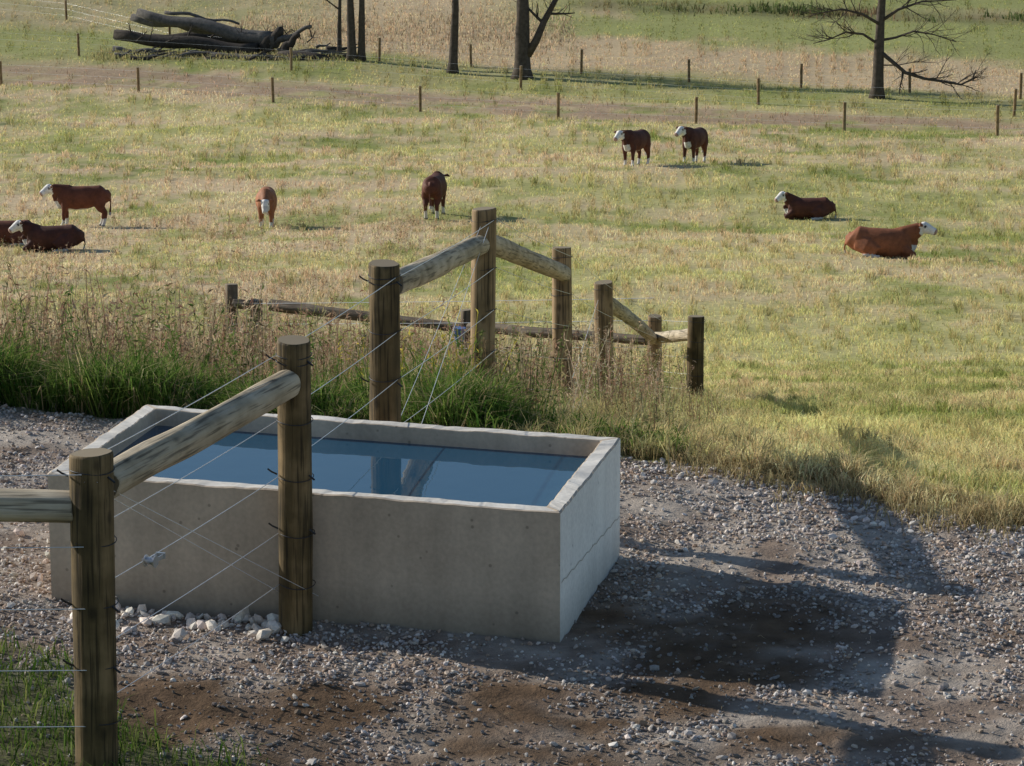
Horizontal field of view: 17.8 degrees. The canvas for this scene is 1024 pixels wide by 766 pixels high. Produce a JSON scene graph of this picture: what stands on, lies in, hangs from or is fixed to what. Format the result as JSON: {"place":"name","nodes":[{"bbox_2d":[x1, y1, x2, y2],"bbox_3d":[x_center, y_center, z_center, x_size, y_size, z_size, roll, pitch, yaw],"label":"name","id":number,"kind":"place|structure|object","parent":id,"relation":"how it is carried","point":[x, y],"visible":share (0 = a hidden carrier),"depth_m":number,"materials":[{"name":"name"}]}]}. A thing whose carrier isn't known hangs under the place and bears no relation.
{"place":"outdoors","nodes":[
{"label":"outdoors","id":0,"kind":"place"},
{"bbox_2d":[0,0,1023,765],"bbox_3d":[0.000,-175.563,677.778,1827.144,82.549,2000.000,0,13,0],"label":"ground","id":1,"kind":"structure","parent":0,"point":[522,700],"depth_m":78.90,"materials":[{"name":"green plant"}]},
{"bbox_2d":[0,219,30,246],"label":"hereford cow","id":2,"kind":"object","parent":1,"relation":"on","point":[6,234],"visible":0.51,"depth_m":94.21},
{"bbox_2d":[8,220,85,251],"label":"hereford cow","id":3,"kind":"object","parent":1,"relation":"on","point":[49,238],"visible":0.93,"depth_m":91.79},
{"bbox_2d":[39,184,110,226],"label":"hereford cow","id":4,"kind":"object","parent":1,"relation":"on","point":[66,198],"visible":0.94,"depth_m":101.26},
{"bbox_2d":[112,8,357,60],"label":"log pile","id":5,"kind":"object","parent":1,"relation":"on","point":[204,33],"visible":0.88,"depth_m":195.46,"materials":[{"name":"brown wood"}]},
{"bbox_2d":[255,186,276,227],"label":"hereford cow","id":6,"kind":"object","parent":1,"relation":"on","point":[266,200],"visible":0.99,"depth_m":100.47},
{"bbox_2d":[47,404,619,642],"bbox_3d":[-0.839,0.775,16.033,2.618,0.887,1.420,4,14,16],"label":"concrete water trough","id":7,"kind":"object","parent":1,"relation":"on","point":[491,532],"visible":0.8,"depth_m":15.45,"materials":[{"name":"beige concrete"}]},
{"bbox_2d":[326,0,341,50],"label":"bare tree","id":8,"kind":"object","parent":1,"relation":"on","point":[339,35],"visible":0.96,"depth_m":194.28,"materials":[{"name":"brown plant"}]},
{"bbox_2d":[0,207,705,765],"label":"timber fence","id":9,"kind":"object","parent":1,"relation":"on","point":[100,479],"visible":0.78,"depth_m":14.98,"materials":[{"name":"brown wood"}]},
{"bbox_2d":[346,0,366,60],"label":"bare tree","id":10,"kind":"object","parent":1,"relation":"on","point":[351,46],"visible":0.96,"depth_m":191.29,"materials":[{"name":"brown plant"}]},
{"bbox_2d":[421,171,449,218],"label":"hereford cow","id":11,"kind":"object","parent":1,"relation":"on","point":[434,188],"visible":1,"depth_m":103.21},
{"bbox_2d":[225,283,647,373],"bbox_3d":[-0.860,-0.268,37.582,5.825,2.141,0.429,8,15,30],"label":"old rail fence","id":12,"kind":"object","parent":1,"relation":"on","point":[289,307],"visible":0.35,"depth_m":37.69,"materials":[{"name":"brown wood"}]},
{"bbox_2d":[446,0,458,73],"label":"bare tree","id":13,"kind":"object","parent":1,"relation":"on","point":[453,48],"visible":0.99,"depth_m":186.41,"materials":[{"name":"brown plant"}]},
{"bbox_2d":[0,0,1023,524],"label":"pasture grass","id":14,"kind":"structure","parent":1,"relation":"on","point":[980,458],"depth_m":90.65,"materials":[{"name":"green plant"}]},
{"bbox_2d":[0,318,1023,765],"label":"tall green grass","id":15,"kind":"structure","parent":1,"relation":"on","point":[110,388],"depth_m":19.08,"materials":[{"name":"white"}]},
{"bbox_2d":[0,200,1023,765],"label":"dry weeds","id":16,"kind":"object","parent":1,"relation":"on","point":[240,354],"visible":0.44,"depth_m":23.14,"materials":[{"name":"beige plant"}]},
{"bbox_2d":[0,61,1023,135],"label":"pasture fence","id":17,"kind":"object","parent":1,"relation":"on","point":[695,116],"visible":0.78,"depth_m":160.14,"materials":[{"name":"brown wood"}]},
{"bbox_2d":[3,33,1021,115],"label":"pasture fence","id":18,"kind":"object","parent":1,"relation":"on","point":[521,83],"visible":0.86,"depth_m":178.79,"materials":[{"name":"brown wood"}]},
{"bbox_2d":[4,0,1022,98],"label":"pasture fence","id":19,"kind":"object","parent":1,"relation":"on","point":[581,62],"visible":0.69,"depth_m":186.02,"materials":[{"name":"brown wood"}]},
{"bbox_2d":[510,0,574,79],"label":"bare tree","id":20,"kind":"object","parent":1,"relation":"on","point":[525,48],"visible":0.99,"depth_m":183.72,"materials":[{"name":"brown plant"}]},
{"bbox_2d":[84,0,1023,76],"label":"field brush","id":21,"kind":"object","parent":1,"relation":"on","point":[786,8],"visible":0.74,"depth_m":209.52,"materials":[{"name":"beige plant"}]},
{"bbox_2d":[613,129,650,165],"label":"hereford cow","id":22,"kind":"object","parent":1,"relation":"on","point":[637,141],"visible":1,"depth_m":125.37},
{"bbox_2d":[674,126,707,162],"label":"hereford cow","id":23,"kind":"object","parent":1,"relation":"on","point":[694,139],"visible":1,"depth_m":127.86},
{"bbox_2d":[774,191,836,219],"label":"hereford cow","id":24,"kind":"object","parent":1,"relation":"on","point":[797,207],"visible":1,"depth_m":104.80},
{"bbox_2d":[844,222,937,258],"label":"hereford cow","id":25,"kind":"object","parent":1,"relation":"on","point":[902,241],"visible":0.99,"depth_m":87.53},
{"bbox_2d":[790,0,1002,100],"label":"bare tree","id":26,"kind":"object","parent":1,"relation":"on","point":[879,56],"visible":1,"depth_m":170.94,"materials":[{"name":"brown plant"}]},
{"bbox_2d":[0,404,1023,765],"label":"gravel","id":27,"kind":"structure","parent":0,"point":[270,624],"depth_m":15.25,"materials":[{"name":"grey gravel"}]}
]}

